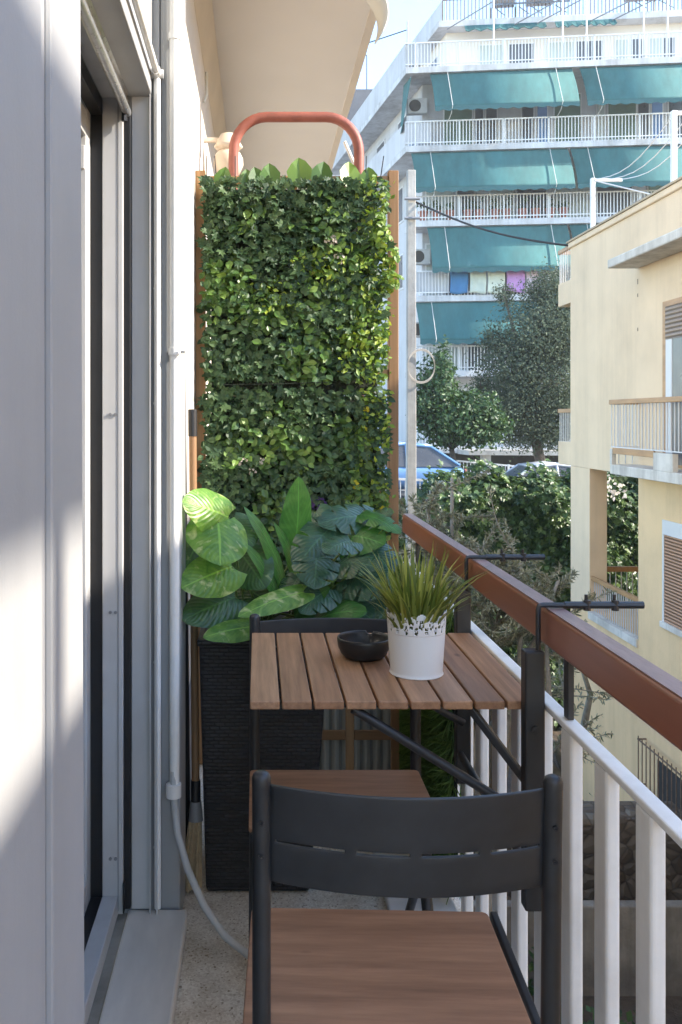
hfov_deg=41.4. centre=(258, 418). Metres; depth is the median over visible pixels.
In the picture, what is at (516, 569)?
olive tree
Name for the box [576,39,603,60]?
terrace door
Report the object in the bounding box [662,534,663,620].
window frame
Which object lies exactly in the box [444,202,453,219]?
flower pot
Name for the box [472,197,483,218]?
flower pot
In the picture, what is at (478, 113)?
balcony door
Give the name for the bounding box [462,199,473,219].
flower pot
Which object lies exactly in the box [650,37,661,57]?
terrace door
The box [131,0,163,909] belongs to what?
cable conduit
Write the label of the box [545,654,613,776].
olive tree
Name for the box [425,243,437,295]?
balcony door
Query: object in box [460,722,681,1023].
ground
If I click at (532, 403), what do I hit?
dark tree
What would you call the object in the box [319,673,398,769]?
glazed wooden screen
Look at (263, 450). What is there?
artificial leaf panel
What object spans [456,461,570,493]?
parked car
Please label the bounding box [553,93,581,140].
balcony door
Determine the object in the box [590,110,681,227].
clothesline
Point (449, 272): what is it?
balcony door
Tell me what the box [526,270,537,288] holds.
laundry cloth
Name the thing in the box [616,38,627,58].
terrace door
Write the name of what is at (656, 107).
balcony door
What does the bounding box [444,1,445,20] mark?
antenna mast
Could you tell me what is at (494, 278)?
laundry cloth
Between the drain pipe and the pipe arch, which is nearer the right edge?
the pipe arch
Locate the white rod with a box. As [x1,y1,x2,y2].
[343,141,353,164]
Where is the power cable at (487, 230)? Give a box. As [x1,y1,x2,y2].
[416,201,567,246]
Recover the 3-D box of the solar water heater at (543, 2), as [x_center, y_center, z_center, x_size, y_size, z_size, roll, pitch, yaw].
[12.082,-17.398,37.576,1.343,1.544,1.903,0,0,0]
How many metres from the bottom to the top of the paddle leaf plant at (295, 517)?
0.474 m
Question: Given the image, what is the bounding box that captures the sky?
[356,0,680,88]
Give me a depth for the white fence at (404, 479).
20.29 m
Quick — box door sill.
[87,910,186,1023]
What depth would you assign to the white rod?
3.85 m
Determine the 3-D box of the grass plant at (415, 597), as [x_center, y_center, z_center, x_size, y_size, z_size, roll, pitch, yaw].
[0.354,0.380,1.988,0.339,0.222,0.317,0,0,0]
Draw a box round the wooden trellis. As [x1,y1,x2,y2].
[195,170,398,763]
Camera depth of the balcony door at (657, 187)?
35.54 m
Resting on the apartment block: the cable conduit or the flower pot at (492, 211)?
the flower pot at (492, 211)
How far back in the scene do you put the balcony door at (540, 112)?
35.99 m
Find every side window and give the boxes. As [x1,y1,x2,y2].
[377,139,384,152]
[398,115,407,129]
[399,185,403,223]
[399,253,403,290]
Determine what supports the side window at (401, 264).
in the apartment block
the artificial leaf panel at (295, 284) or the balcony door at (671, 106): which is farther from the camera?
the balcony door at (671, 106)
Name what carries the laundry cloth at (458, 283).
hanging from the apartment block
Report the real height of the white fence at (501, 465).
1.595 m
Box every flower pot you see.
[416,202,429,220]
[430,200,442,219]
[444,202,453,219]
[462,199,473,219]
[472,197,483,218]
[489,198,499,218]
[501,196,512,218]
[518,196,529,217]
[531,196,542,217]
[544,197,555,217]
[557,200,569,216]
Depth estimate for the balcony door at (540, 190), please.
36.04 m
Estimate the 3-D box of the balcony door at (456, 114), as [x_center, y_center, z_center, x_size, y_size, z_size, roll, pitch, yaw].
[8.108,-11.871,36.360,1.195,2.298,0.038,0,0,6]
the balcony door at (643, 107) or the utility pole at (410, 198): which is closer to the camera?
the utility pole at (410, 198)
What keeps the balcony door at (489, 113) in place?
in the apartment block
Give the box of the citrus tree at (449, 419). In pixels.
[405,334,518,461]
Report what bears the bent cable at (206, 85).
attached to the apartment facade
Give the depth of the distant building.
51.80 m
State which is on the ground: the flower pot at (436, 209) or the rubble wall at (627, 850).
the rubble wall at (627, 850)
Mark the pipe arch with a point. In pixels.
(245, 125)
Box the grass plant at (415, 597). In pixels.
[343,539,490,635]
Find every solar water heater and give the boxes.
[491,0,532,17]
[525,0,569,16]
[623,0,673,10]
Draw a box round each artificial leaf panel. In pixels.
[194,156,403,394]
[196,381,395,594]
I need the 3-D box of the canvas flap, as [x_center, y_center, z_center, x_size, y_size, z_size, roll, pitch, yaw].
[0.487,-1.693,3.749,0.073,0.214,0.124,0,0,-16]
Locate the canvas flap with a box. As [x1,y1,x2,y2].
[366,0,388,43]
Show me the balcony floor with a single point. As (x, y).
(212, 984)
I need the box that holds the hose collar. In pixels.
[166,782,180,799]
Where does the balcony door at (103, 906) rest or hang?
attached to the apartment facade
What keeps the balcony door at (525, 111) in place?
in the apartment block
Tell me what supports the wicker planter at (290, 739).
on the balcony floor
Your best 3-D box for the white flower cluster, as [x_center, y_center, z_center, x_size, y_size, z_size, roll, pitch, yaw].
[7.090,1.703,18.396,0.909,1.316,0.646,0,0,27]
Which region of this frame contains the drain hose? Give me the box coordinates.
[170,771,247,958]
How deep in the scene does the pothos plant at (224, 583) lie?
2.53 m
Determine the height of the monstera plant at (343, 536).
0.383 m
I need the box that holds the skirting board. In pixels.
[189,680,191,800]
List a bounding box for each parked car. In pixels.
[377,441,466,495]
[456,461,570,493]
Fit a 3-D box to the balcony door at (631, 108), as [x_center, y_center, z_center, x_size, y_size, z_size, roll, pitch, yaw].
[14.488,-11.871,35.689,1.155,2.298,0.038,0,0,6]
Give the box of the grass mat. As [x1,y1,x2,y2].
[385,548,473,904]
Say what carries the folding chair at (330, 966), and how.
on the balcony floor
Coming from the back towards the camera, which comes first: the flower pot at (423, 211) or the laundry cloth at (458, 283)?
the flower pot at (423, 211)
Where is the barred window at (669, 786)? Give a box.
[637,736,681,877]
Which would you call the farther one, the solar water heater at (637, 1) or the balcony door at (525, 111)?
the solar water heater at (637, 1)
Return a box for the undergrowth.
[460,792,635,1023]
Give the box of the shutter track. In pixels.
[123,94,157,914]
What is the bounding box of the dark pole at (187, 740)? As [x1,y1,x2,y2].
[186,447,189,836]
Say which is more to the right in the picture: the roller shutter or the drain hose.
the drain hose
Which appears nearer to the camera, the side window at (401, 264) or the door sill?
the door sill
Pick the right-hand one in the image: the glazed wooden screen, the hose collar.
the glazed wooden screen
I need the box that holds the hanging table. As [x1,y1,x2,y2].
[250,549,644,910]
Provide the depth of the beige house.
13.26 m
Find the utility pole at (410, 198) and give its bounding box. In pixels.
[404,170,434,562]
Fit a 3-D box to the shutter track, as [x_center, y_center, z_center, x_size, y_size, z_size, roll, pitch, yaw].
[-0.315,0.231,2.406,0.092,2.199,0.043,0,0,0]
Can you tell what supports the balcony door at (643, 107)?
in the apartment block
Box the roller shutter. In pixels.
[80,0,131,121]
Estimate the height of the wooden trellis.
2.361 m
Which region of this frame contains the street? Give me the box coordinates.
[399,490,438,499]
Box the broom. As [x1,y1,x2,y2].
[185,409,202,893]
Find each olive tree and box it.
[399,467,616,918]
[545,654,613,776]
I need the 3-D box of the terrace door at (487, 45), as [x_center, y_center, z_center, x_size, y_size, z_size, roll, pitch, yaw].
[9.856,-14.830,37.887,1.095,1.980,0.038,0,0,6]
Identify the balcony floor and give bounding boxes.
[173,764,460,1023]
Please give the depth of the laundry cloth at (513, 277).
34.79 m
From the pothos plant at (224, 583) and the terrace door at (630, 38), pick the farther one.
the terrace door at (630, 38)
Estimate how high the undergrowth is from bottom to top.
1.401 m
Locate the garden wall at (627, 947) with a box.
[473,900,681,995]
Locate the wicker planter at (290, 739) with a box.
[197,611,323,890]
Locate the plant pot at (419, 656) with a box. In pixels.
[386,607,446,680]
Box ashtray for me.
[337,630,388,661]
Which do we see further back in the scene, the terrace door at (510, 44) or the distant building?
the distant building
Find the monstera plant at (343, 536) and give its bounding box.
[279,503,400,618]
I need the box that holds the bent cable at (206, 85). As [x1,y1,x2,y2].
[203,72,207,102]
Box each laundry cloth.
[450,271,467,293]
[470,271,485,293]
[487,271,504,293]
[506,270,524,292]
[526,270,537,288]
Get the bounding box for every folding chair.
[243,770,562,1023]
[249,613,433,933]
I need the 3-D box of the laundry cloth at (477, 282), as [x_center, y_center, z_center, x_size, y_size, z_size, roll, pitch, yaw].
[8.568,-5.335,34.947,0.650,0.981,0.100,0,0,6]
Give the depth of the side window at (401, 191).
39.24 m
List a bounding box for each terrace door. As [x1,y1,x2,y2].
[478,44,501,64]
[509,42,533,62]
[546,40,574,61]
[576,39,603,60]
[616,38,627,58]
[630,38,641,57]
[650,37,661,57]
[663,36,674,56]
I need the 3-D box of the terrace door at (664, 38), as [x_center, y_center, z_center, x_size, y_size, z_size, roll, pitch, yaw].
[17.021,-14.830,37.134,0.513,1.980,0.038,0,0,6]
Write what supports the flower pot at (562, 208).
on the apartment block
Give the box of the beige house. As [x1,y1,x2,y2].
[558,176,681,877]
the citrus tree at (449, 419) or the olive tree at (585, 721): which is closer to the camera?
the olive tree at (585, 721)
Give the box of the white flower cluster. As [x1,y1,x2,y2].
[607,475,626,500]
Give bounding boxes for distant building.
[332,30,406,395]
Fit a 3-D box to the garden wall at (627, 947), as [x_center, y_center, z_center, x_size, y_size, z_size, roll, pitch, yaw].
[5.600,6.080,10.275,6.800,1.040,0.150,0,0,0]
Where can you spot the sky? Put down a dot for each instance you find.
(380, 55)
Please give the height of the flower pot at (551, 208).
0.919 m
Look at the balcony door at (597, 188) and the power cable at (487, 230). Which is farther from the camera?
the balcony door at (597, 188)
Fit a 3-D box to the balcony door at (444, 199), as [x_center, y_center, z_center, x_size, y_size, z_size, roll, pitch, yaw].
[7.361,-8.921,36.438,1.131,2.298,0.038,0,0,6]
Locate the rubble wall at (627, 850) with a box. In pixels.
[473,801,681,899]
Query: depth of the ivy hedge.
19.07 m
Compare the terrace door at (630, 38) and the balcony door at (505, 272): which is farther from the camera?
the terrace door at (630, 38)
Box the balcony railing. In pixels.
[402,514,681,1023]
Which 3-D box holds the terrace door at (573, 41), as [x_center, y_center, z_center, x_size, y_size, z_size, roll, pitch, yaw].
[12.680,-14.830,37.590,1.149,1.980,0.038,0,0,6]
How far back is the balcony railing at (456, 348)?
36.37 m
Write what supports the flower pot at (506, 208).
on the apartment block
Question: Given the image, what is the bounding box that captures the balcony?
[194,0,375,188]
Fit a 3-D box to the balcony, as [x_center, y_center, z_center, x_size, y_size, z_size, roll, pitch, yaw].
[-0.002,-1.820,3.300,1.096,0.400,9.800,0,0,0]
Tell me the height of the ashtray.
0.050 m
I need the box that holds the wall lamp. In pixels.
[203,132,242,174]
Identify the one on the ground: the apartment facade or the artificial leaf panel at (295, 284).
the apartment facade
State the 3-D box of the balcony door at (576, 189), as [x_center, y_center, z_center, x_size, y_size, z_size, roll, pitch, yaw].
[12.552,-8.921,35.893,1.433,2.298,0.038,0,0,6]
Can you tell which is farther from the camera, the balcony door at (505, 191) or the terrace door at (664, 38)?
the terrace door at (664, 38)
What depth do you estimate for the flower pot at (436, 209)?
35.36 m
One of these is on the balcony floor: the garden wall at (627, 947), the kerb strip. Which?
the kerb strip
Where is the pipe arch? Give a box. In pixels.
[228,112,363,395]
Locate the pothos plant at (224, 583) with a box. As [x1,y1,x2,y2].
[181,488,314,642]
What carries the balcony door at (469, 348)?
in the apartment block
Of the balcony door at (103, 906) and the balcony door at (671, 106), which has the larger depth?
the balcony door at (671, 106)
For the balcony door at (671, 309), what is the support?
in the beige house
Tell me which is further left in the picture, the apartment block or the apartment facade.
the apartment facade
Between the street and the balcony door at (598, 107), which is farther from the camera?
the balcony door at (598, 107)
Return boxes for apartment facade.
[0,0,216,1023]
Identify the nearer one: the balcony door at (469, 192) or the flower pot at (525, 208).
the flower pot at (525, 208)
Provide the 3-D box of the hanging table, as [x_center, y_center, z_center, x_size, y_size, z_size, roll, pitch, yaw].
[0.369,0.653,2.057,0.772,0.614,0.646,0,0,0]
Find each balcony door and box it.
[80,19,123,1023]
[425,191,452,219]
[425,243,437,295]
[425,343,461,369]
[442,272,473,294]
[443,109,472,144]
[456,190,475,219]
[466,343,493,369]
[474,108,483,143]
[485,108,497,143]
[489,189,512,218]
[493,272,519,294]
[516,188,546,217]
[521,107,534,141]
[536,106,547,141]
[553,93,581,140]
[553,167,589,217]
[596,104,604,139]
[596,186,632,216]
[607,103,636,139]
[637,103,649,138]
[647,185,662,192]
[650,102,663,137]
[662,297,681,467]
[667,101,681,137]
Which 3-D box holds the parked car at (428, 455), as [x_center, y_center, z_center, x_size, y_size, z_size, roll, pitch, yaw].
[3.642,1.437,25.200,4.167,1.540,1.720,0,0,0]
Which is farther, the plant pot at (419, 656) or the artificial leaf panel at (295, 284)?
the artificial leaf panel at (295, 284)
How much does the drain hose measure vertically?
0.424 m
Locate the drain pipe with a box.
[168,0,184,784]
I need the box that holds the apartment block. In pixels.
[332,0,681,474]
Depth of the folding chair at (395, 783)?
2.35 m
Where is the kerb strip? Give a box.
[372,852,456,910]
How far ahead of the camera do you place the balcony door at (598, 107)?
35.76 m
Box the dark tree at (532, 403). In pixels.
[462,249,569,461]
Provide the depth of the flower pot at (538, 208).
34.97 m
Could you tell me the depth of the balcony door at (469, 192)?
36.32 m
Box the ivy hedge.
[374,456,637,726]
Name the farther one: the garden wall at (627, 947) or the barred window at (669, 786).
the barred window at (669, 786)
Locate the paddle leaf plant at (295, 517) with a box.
[244,477,367,619]
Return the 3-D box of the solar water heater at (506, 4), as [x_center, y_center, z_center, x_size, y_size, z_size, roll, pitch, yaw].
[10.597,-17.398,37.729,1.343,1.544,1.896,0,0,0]
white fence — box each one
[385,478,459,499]
[456,460,514,471]

